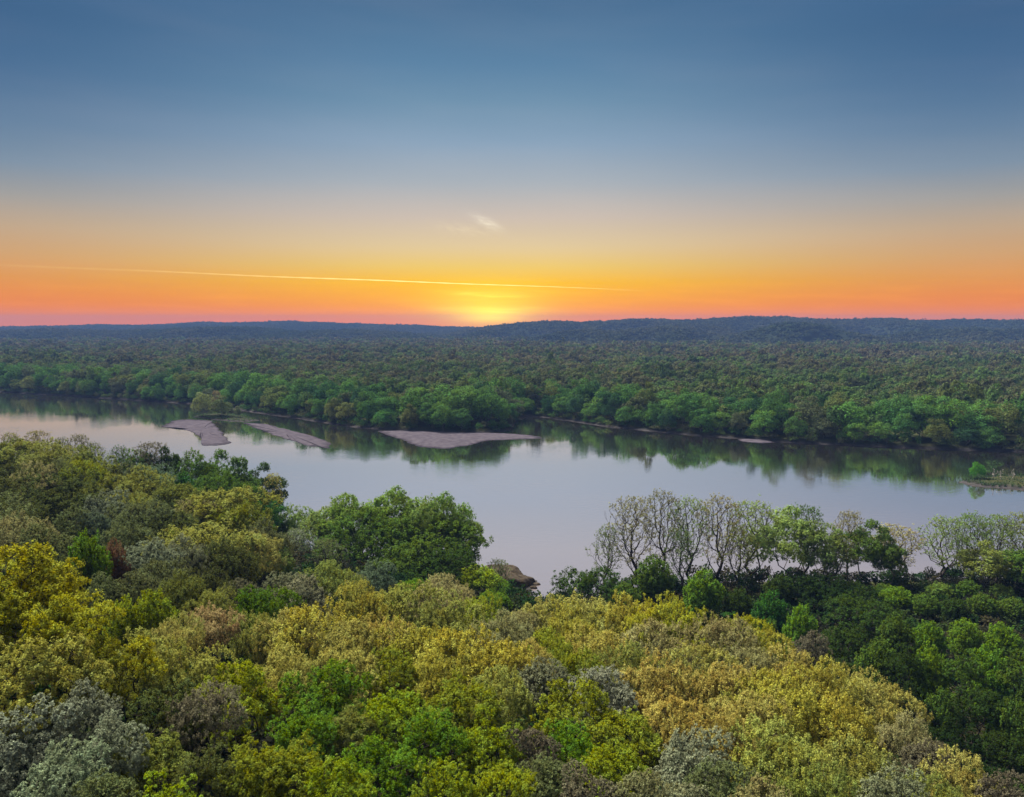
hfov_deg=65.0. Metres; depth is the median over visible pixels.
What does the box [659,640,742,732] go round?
broadleaf tree
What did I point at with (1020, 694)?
upright tree
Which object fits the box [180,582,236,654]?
broadleaf tree
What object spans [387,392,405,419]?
bank tree
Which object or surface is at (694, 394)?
bank tree
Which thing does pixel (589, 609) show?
broadleaf tree
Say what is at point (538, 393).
bank tree
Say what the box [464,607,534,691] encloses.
broadleaf tree
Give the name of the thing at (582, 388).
bank tree
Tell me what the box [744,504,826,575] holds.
riverside tree
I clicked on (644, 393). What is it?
bank tree
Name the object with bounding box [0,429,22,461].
sparse tree
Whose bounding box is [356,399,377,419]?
bank tree
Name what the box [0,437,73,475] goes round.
broadleaf tree
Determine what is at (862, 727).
broadleaf tree
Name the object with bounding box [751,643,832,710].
broadleaf tree
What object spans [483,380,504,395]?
bank tree
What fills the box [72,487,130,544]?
bush
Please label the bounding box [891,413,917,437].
bank tree
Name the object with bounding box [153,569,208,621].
broadleaf tree
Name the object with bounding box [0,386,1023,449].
bank scrub
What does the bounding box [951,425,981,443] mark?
bank tree
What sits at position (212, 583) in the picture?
broadleaf tree
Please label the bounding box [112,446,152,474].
riverside tree
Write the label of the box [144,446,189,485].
riverside tree
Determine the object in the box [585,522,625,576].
sparse tree
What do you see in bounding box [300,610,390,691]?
broadleaf tree
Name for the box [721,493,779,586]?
sparse tree
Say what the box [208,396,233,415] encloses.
bank tree
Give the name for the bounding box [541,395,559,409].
bank tree
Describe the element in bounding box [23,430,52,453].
sparse tree
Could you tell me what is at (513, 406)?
bank tree
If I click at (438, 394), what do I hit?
bank tree
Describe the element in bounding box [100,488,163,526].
broadleaf tree
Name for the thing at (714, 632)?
broadleaf tree
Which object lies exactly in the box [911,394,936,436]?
bank tree
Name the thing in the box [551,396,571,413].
bank tree
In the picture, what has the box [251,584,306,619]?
broadleaf tree
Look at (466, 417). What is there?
bank tree
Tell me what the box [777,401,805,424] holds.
bank tree
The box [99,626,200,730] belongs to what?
broadleaf tree
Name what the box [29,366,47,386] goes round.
bank tree
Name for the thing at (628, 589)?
upright tree
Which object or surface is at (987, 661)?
upright tree
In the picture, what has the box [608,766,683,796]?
bush
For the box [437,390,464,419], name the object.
bank tree
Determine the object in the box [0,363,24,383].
bank tree
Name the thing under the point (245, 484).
broadleaf tree
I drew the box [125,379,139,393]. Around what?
bank tree
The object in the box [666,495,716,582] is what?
sparse tree
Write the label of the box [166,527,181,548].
upright tree
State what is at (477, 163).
sky
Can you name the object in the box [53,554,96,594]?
broadleaf tree
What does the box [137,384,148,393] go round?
bank tree
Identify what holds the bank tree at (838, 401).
on the ground at (850, 441)
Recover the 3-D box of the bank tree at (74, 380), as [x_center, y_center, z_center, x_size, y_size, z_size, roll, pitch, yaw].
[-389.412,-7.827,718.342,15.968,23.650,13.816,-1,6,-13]
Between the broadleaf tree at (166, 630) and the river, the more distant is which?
the river
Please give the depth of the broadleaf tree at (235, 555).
117.50 m
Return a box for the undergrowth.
[0,469,1023,796]
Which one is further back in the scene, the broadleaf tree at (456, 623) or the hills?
the hills
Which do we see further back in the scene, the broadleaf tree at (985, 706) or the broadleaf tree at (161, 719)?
the broadleaf tree at (985, 706)
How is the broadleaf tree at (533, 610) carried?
on the ground at (850, 441)
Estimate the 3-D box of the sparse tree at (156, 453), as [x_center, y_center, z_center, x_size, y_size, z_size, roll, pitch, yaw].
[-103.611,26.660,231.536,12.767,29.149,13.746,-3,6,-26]
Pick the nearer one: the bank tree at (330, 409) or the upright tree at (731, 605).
the upright tree at (731, 605)
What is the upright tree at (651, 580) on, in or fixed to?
on the ground at (850, 441)
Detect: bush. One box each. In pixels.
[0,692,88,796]
[1,521,80,591]
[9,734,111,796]
[42,502,101,557]
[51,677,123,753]
[70,766,142,796]
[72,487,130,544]
[76,510,120,544]
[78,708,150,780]
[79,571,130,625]
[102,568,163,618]
[115,537,185,587]
[217,578,256,607]
[255,571,318,616]
[273,574,332,627]
[342,573,368,596]
[353,557,397,595]
[503,725,564,784]
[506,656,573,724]
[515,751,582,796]
[559,757,617,796]
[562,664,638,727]
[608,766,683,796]
[652,782,709,796]
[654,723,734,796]
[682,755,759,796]
[727,771,792,796]
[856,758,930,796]
[898,737,960,783]
[968,461,986,476]
[968,768,1023,796]
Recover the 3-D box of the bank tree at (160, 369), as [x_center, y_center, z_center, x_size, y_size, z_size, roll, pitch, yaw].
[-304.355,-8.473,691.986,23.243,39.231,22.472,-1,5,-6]
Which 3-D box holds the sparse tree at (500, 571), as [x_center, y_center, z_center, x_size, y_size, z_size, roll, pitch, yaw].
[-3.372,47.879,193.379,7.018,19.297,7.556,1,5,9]
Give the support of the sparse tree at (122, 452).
on the ground at (850, 441)
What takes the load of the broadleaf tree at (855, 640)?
on the ground at (850, 441)
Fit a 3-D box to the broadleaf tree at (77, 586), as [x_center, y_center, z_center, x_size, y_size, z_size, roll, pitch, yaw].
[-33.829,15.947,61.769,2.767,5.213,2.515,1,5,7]
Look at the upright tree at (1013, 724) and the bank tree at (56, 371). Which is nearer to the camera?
the upright tree at (1013, 724)
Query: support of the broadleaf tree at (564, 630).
on the ground at (850, 441)
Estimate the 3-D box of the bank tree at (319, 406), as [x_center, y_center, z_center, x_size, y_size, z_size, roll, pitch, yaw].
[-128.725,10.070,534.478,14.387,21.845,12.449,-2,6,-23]
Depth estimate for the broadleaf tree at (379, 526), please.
186.13 m
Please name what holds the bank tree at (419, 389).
on the ground at (850, 441)
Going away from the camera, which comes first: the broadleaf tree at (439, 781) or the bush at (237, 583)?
the broadleaf tree at (439, 781)
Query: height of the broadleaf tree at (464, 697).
12.322 m
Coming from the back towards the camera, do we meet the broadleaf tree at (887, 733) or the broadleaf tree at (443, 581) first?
the broadleaf tree at (443, 581)
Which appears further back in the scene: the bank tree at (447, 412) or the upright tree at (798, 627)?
the bank tree at (447, 412)
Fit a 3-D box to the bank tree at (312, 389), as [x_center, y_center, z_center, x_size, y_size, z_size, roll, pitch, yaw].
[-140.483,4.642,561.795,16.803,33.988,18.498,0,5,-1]
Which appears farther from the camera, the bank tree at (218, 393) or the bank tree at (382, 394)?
the bank tree at (218, 393)
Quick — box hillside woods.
[0,315,1023,344]
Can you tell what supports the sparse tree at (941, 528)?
on the ground at (850, 441)
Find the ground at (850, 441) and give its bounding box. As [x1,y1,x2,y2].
[0,353,1023,796]
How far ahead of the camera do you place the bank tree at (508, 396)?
525.61 m
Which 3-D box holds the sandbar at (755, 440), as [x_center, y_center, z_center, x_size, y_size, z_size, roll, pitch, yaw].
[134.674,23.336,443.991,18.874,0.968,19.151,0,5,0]
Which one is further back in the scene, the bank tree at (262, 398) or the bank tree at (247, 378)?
the bank tree at (247, 378)
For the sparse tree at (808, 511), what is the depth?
193.35 m
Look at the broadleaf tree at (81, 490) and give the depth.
152.19 m
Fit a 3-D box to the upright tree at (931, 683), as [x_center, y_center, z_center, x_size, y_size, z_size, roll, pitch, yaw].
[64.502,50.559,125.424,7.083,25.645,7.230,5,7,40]
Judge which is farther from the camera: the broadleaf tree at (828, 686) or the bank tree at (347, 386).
the bank tree at (347, 386)
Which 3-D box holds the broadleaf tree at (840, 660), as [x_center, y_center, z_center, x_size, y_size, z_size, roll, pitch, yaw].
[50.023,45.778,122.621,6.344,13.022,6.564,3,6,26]
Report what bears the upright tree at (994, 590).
on the ground at (850, 441)
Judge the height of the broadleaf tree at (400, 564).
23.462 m
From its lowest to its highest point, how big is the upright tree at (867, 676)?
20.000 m
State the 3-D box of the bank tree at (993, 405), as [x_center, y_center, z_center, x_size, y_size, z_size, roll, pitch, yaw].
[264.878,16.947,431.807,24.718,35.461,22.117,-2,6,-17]
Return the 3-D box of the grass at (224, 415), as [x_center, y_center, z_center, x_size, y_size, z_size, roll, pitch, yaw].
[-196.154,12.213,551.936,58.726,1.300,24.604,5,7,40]
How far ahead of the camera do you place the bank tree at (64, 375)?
737.55 m
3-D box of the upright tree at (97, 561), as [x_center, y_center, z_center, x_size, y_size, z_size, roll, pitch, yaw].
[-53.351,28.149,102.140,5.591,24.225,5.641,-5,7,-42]
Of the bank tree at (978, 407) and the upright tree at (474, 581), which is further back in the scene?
the bank tree at (978, 407)
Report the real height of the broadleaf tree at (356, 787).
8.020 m
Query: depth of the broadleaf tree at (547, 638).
84.42 m
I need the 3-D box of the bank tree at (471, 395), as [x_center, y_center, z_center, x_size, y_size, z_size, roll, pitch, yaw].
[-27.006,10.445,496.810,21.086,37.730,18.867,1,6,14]
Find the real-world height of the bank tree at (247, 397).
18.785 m
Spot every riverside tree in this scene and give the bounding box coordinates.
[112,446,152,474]
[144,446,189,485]
[172,447,215,495]
[193,448,245,493]
[223,455,265,495]
[249,461,288,513]
[277,503,313,548]
[305,500,348,554]
[315,492,379,560]
[363,485,425,545]
[399,493,450,547]
[416,490,476,557]
[445,507,484,560]
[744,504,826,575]
[792,517,846,580]
[839,518,901,586]
[866,532,908,585]
[954,539,1016,592]
[984,549,1023,590]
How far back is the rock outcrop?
199.19 m
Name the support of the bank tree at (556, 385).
on the ground at (850, 441)
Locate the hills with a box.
[0,318,1023,342]
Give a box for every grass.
[196,412,254,420]
[963,473,1023,487]
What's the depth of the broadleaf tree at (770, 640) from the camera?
90.75 m
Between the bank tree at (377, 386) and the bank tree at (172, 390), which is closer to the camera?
the bank tree at (377, 386)
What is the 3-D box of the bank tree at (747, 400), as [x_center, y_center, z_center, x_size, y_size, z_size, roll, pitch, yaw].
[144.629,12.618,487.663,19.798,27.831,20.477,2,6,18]
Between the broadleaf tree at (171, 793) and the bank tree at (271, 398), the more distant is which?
the bank tree at (271, 398)
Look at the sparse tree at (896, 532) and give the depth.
192.74 m
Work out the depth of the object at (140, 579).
93.97 m
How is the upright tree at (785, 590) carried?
on the ground at (850, 441)
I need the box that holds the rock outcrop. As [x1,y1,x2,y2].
[476,564,534,586]
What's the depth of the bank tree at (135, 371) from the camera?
712.97 m
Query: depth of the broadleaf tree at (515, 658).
74.19 m
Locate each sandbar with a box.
[162,419,231,445]
[244,423,330,447]
[378,430,542,448]
[738,439,774,442]
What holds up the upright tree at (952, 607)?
on the ground at (850, 441)
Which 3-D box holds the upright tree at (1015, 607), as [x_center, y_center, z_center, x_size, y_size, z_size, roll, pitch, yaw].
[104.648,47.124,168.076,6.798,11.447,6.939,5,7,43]
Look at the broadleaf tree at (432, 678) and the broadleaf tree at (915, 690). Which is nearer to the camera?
the broadleaf tree at (432, 678)
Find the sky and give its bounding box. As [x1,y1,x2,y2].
[0,0,1023,326]
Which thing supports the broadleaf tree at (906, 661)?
on the ground at (850, 441)
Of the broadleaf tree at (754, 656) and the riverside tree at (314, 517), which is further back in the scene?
the riverside tree at (314, 517)
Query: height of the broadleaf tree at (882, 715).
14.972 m
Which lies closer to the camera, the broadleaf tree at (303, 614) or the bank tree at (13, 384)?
the broadleaf tree at (303, 614)
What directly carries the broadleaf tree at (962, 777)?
on the ground at (850, 441)
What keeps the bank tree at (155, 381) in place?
on the ground at (850, 441)
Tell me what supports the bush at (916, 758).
on the ground at (850, 441)
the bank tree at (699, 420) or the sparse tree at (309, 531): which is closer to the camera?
the sparse tree at (309, 531)
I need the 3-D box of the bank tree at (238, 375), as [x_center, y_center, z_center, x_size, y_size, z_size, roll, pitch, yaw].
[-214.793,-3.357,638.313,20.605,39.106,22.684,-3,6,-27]
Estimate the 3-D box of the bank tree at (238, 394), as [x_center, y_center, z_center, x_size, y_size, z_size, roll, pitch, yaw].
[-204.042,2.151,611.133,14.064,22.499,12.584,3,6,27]
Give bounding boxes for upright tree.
[67,527,113,605]
[102,593,147,659]
[105,537,131,588]
[125,588,179,675]
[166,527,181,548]
[168,471,196,502]
[228,584,276,650]
[230,608,258,667]
[343,590,361,621]
[440,537,473,574]
[457,564,499,595]
[609,581,641,606]
[632,554,676,604]
[682,567,724,626]
[722,586,753,622]
[751,589,790,636]
[763,574,797,607]
[782,602,818,669]
[853,634,903,686]
[865,674,890,735]
[871,583,893,597]
[875,612,912,655]
[878,585,914,610]
[903,640,953,725]
[909,593,941,620]
[910,619,947,666]
[922,685,965,767]
[924,580,955,601]
[937,596,970,622]
[946,617,983,656]
[955,578,983,598]
[966,592,999,619]
[966,642,1015,724]
[983,621,1023,661]
[984,583,1017,600]
[985,695,1023,783]
[995,596,1023,624]
[1005,773,1023,795]
[1009,680,1023,722]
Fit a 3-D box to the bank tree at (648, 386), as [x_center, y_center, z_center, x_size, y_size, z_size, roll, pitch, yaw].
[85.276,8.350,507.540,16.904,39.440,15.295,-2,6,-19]
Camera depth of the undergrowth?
160.95 m
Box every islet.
[196,413,258,421]
[959,476,1023,489]
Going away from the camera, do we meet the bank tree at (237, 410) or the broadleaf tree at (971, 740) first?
the broadleaf tree at (971, 740)
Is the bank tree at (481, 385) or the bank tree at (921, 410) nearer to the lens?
the bank tree at (921, 410)
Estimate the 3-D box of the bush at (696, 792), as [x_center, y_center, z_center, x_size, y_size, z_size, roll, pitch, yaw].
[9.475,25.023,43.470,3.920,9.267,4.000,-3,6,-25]
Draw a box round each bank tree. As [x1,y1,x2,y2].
[0,363,8,380]
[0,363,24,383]
[0,375,10,388]
[9,379,25,389]
[20,365,35,383]
[20,376,38,391]
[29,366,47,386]
[32,367,50,389]
[43,373,56,388]
[47,365,64,380]
[49,380,68,389]
[56,369,72,382]
[56,380,70,394]
[59,362,81,370]
[60,370,76,387]
[66,377,83,389]
[75,381,87,391]
[79,379,99,391]
[93,367,116,391]
[99,372,113,392]
[110,378,127,392]
[113,364,123,376]
[117,373,136,393]
[119,369,131,384]
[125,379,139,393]
[131,369,151,374]
[132,368,153,386]
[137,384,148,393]
[140,386,158,397]
[144,367,167,385]
[147,371,171,390]
[149,383,166,398]
[163,374,179,393]
[165,382,178,395]
[168,366,188,375]
[172,371,191,398]
[174,384,187,397]
[187,370,211,390]
[187,383,206,397]
[190,392,213,413]
[199,388,215,398]
[204,373,221,387]
[206,372,224,392]
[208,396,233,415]
[210,390,222,407]
[212,371,232,399]
[217,389,237,404]
[222,370,244,379]
[227,380,245,403]
[228,370,250,401]
[233,387,247,402]
[233,406,240,414]
[235,370,250,380]
[242,372,268,392]
[243,391,256,406]
[248,390,265,404]
[254,374,274,383]
[260,395,272,406]
[263,385,290,409]
[267,374,284,389]
[269,379,292,403]
[275,393,290,410]
[281,394,300,412]
[283,383,303,408]
[289,378,311,409]
[297,381,317,405]
[305,400,323,411]
[307,398,325,414]
[312,379,340,404]
[317,382,332,407]
[323,398,342,416]
[324,389,346,410]
[334,382,356,400]
[334,402,358,421]
[340,376,357,389]
[348,384,369,418]
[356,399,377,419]
[357,391,388,412]
[362,382,391,397]
[371,408,398,426]
[374,396,401,422]
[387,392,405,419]
[393,390,424,419]
[400,403,419,426]
[405,387,428,410]
[415,392,442,424]
[415,402,440,426]
[429,402,456,429]
[433,384,460,409]
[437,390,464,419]
[450,408,473,429]
[455,385,482,415]
[467,377,479,385]
[470,387,499,422]
[471,378,490,392]
[472,391,505,421]
[478,385,501,420]
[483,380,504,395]
[492,389,511,418]
[497,398,510,419]
[504,376,518,394]
[504,402,520,417]
[509,399,524,413]
[511,379,529,399]
[520,397,535,412]
[523,383,544,405]
[537,378,565,402]
[540,383,559,411]
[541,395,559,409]
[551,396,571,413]
[555,387,574,408]
[561,383,574,396]
[565,394,584,412]
[569,377,591,411]
[581,402,600,418]
[582,379,600,400]
[587,387,612,416]
[596,390,624,420]
[601,397,622,418]
[612,384,637,410]
[615,405,635,422]
[622,383,644,413]
[630,406,652,424]
[631,388,654,415]
[634,381,658,412]
[644,403,662,426]
[654,390,676,406]
[657,407,676,424]
[658,398,679,415]
[665,390,700,425]
[680,388,692,422]
[680,391,698,423]
[688,408,714,431]
[695,392,722,419]
[701,396,723,405]
[709,411,732,428]
[716,396,750,424]
[721,400,750,421]
[728,412,747,430]
[741,397,757,424]
[742,391,763,426]
[749,410,778,431]
[757,391,790,431]
[763,386,789,404]
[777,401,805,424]
[782,412,807,436]
[791,395,824,431]
[806,394,827,408]
[808,411,838,437]
[821,391,852,434]
[829,401,870,432]
[842,423,866,442]
[852,406,884,430]
[865,420,891,442]
[871,400,907,435]
[878,392,910,434]
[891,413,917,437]
[899,402,943,437]
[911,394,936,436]
[922,418,952,445]
[923,395,975,434]
[944,406,976,430]
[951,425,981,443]
[954,408,1004,441]
[955,399,997,435]
[976,426,1005,442]
[980,403,1021,433]
[985,398,1023,437]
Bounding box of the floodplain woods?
[0,334,1023,433]
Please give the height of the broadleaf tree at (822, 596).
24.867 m
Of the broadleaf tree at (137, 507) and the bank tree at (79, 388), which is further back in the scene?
the bank tree at (79, 388)
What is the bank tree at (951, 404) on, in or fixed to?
on the ground at (850, 441)
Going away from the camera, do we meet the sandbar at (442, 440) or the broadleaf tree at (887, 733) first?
the broadleaf tree at (887, 733)
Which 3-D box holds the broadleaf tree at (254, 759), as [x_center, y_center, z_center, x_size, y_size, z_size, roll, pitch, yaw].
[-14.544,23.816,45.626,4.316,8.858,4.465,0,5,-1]
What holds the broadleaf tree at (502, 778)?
on the ground at (850, 441)
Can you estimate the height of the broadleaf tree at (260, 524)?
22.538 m
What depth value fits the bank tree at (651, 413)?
486.20 m
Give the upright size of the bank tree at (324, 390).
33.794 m
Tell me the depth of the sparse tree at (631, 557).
190.92 m
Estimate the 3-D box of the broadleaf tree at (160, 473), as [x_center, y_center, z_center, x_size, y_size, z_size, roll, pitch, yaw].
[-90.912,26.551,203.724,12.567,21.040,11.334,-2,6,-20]
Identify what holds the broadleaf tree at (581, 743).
on the ground at (850, 441)
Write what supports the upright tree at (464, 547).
on the ground at (850, 441)
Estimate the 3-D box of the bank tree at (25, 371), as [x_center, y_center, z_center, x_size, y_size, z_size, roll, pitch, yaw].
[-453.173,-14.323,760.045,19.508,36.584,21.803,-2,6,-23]
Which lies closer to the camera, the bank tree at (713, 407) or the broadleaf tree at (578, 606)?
the broadleaf tree at (578, 606)
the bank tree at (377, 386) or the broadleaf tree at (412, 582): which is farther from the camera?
the bank tree at (377, 386)
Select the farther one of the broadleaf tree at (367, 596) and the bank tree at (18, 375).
the bank tree at (18, 375)
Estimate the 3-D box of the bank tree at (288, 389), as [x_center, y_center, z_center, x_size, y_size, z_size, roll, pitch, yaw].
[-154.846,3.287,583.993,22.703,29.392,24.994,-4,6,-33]
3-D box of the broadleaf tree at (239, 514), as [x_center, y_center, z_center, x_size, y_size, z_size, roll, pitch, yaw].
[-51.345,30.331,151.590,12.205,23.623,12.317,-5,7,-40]
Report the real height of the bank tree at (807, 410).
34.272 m
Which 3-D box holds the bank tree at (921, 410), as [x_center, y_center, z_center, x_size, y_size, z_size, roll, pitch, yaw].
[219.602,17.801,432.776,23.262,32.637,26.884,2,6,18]
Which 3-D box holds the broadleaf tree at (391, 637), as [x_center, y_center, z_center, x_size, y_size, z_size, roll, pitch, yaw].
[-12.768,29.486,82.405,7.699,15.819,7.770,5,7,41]
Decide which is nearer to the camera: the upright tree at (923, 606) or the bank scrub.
the upright tree at (923, 606)
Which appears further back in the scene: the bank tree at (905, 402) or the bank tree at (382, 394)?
the bank tree at (382, 394)
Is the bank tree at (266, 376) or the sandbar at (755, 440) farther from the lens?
the bank tree at (266, 376)
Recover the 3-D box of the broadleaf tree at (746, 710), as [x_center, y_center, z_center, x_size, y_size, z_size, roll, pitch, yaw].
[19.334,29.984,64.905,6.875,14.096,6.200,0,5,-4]
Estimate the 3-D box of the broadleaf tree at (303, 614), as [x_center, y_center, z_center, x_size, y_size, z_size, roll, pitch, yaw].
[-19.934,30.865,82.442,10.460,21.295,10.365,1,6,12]
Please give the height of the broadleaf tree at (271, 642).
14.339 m
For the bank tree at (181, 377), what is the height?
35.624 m
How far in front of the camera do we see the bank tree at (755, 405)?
470.18 m
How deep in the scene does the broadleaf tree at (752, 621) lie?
96.31 m
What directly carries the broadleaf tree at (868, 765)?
on the ground at (850, 441)
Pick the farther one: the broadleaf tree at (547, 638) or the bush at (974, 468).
the bush at (974, 468)
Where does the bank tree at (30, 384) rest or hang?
on the ground at (850, 441)
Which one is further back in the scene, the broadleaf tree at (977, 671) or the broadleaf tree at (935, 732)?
the broadleaf tree at (977, 671)
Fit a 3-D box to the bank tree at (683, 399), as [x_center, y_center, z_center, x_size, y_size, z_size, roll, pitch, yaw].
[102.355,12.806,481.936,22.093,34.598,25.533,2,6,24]
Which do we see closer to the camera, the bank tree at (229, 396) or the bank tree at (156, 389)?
the bank tree at (229, 396)
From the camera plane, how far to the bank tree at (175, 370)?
699.97 m
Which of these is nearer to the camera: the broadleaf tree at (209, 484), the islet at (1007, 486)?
the broadleaf tree at (209, 484)
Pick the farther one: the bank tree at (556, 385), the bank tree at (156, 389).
the bank tree at (156, 389)
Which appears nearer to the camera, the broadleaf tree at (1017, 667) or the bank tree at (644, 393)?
the broadleaf tree at (1017, 667)
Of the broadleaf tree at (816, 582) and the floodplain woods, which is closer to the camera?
the broadleaf tree at (816, 582)
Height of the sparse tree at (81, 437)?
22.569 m
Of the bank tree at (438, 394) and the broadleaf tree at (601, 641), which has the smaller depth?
the broadleaf tree at (601, 641)
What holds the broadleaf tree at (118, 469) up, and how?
on the ground at (850, 441)
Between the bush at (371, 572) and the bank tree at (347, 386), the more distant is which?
the bank tree at (347, 386)
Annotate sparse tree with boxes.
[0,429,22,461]
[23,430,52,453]
[52,436,72,450]
[65,433,91,460]
[86,441,106,461]
[107,444,131,472]
[127,441,171,478]
[262,468,286,510]
[283,526,311,553]
[288,518,331,552]
[309,537,345,564]
[484,558,511,587]
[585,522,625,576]
[604,495,663,581]
[639,488,685,560]
[662,528,700,593]
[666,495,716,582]
[694,493,746,582]
[716,528,759,588]
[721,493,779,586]
[787,502,828,573]
[817,533,857,580]
[830,509,865,580]
[869,522,928,584]
[912,515,976,582]
[949,509,997,576]
[973,514,1023,581]
[995,510,1023,573]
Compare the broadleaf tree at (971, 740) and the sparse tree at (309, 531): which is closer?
the broadleaf tree at (971, 740)
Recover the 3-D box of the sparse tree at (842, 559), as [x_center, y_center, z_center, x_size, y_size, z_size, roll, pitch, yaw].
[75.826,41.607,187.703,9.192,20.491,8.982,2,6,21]
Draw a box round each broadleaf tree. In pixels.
[0,435,32,462]
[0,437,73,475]
[0,447,15,472]
[0,459,43,495]
[0,469,44,508]
[0,473,103,537]
[0,491,39,548]
[0,499,49,545]
[0,510,64,569]
[0,539,119,699]
[0,559,38,635]
[0,630,114,775]
[2,591,126,695]
[8,460,72,502]
[15,443,99,473]
[32,455,89,500]
[43,444,116,484]
[53,479,106,518]
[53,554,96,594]
[56,455,120,492]
[56,572,91,598]
[58,634,167,771]
[89,461,143,492]
[96,510,158,562]
[97,464,175,510]
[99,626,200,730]
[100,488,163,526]
[104,724,192,796]
[105,495,179,543]
[112,672,221,780]
[123,506,201,543]
[126,555,194,604]
[132,479,213,516]
[133,461,178,492]
[135,767,202,796]
[140,520,268,580]
[149,615,204,670]
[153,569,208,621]
[160,610,205,669]
[162,532,214,584]
[162,640,243,742]
[164,677,248,795]
[165,485,283,545]
[171,739,240,796]
[172,497,225,533]
[180,564,237,615]
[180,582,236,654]
[183,467,243,497]
[186,600,245,662]
[188,658,296,763]
[189,537,264,594]
[205,497,275,537]
[206,731,292,796]
[214,478,270,514]
[214,528,286,584]
[214,609,284,665]
[227,494,291,527]
[240,642,327,748]
[242,516,295,579]
[246,606,316,670]
[246,728,339,796]
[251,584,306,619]
[258,514,293,537]
[258,545,295,581]
[261,596,362,683]
[265,705,339,796]
[277,657,373,746]
[298,559,370,616]
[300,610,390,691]
[304,758,377,796]
[313,527,386,563]
[313,695,387,766]
[315,631,390,748]
[325,504,419,560]
[326,731,426,796]
[332,578,394,629]
[351,682,447,796]
[353,610,426,668]
[361,510,493,574]
[361,536,436,578]
[361,579,447,646]
[363,644,420,766]
[365,614,468,706]
[393,577,433,614]
[397,702,470,782]
[399,547,480,585]
[401,572,462,624]
[403,587,486,657]
[403,646,466,763]
[405,621,509,740]
[408,755,479,796]
[420,666,505,787]
[431,573,475,611]
[442,588,501,652]
[453,704,529,791]
[457,636,541,733]
[461,664,535,759]
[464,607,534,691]
[471,759,537,796]
[475,567,509,594]
[479,588,512,611]
[498,608,540,638]
[503,593,566,650]
[507,636,555,728]
[518,625,580,697]
[527,675,643,793]
[538,598,600,648]
[543,718,598,784]
[546,605,607,662]
[548,644,605,700]
[550,565,631,603]
[553,587,623,660]
[565,623,636,698]
[570,737,655,796]
[581,705,665,795]
[589,589,664,657]
[595,640,679,715]
[615,618,696,688]
[615,646,702,767]
[620,590,692,665]
[641,694,709,773]
[655,601,720,657]
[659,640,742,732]
[673,656,762,753]
[685,610,762,672]
[689,703,765,785]
[703,687,794,761]
[718,611,754,648]
[720,612,775,653]
[720,666,800,724]
[723,644,784,719]
[727,713,843,795]
[742,626,794,663]
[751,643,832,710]
[756,663,854,774]
[760,619,791,665]
[770,752,862,796]
[781,570,851,616]
[783,654,869,736]
[791,630,832,666]
[791,689,888,792]
[795,732,903,796]
[796,580,884,628]
[819,589,915,641]
[821,623,878,664]
[821,661,898,767]
[823,655,863,678]
[838,676,933,770]
[871,709,940,791]
[880,641,930,693]
[882,678,935,761]
[890,718,945,756]
[902,767,964,796]
[914,744,1007,796]
[932,716,986,767]
[937,644,988,708]
[953,679,1010,759]
[961,760,1022,791]
[975,730,1023,776]
[993,646,1023,695]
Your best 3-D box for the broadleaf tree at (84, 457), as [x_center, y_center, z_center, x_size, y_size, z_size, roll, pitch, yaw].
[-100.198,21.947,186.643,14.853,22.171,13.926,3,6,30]
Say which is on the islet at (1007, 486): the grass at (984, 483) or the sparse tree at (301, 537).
the grass at (984, 483)
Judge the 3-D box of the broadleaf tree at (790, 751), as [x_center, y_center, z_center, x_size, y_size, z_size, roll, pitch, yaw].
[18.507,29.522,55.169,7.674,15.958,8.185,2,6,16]
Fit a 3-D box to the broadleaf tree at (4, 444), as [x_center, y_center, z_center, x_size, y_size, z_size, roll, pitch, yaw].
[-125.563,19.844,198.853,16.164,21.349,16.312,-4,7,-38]
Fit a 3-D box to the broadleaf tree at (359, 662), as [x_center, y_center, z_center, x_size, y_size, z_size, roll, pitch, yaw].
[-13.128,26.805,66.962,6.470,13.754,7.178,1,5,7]
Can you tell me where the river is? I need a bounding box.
[0,392,1023,599]
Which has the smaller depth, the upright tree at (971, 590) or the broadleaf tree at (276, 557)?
the broadleaf tree at (276, 557)
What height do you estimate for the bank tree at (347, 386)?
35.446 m
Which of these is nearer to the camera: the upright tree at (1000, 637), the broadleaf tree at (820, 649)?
the broadleaf tree at (820, 649)
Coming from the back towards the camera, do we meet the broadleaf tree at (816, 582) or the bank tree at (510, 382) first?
the bank tree at (510, 382)
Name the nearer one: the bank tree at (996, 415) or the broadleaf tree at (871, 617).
the broadleaf tree at (871, 617)
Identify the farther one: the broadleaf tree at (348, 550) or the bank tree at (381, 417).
the bank tree at (381, 417)
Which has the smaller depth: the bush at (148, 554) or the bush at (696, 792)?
the bush at (696, 792)
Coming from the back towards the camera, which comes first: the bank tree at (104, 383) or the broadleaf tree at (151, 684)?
the bank tree at (104, 383)
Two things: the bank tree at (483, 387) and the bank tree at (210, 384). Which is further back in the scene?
the bank tree at (210, 384)
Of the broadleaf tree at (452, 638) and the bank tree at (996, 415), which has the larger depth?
the bank tree at (996, 415)
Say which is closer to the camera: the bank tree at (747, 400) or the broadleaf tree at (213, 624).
the broadleaf tree at (213, 624)

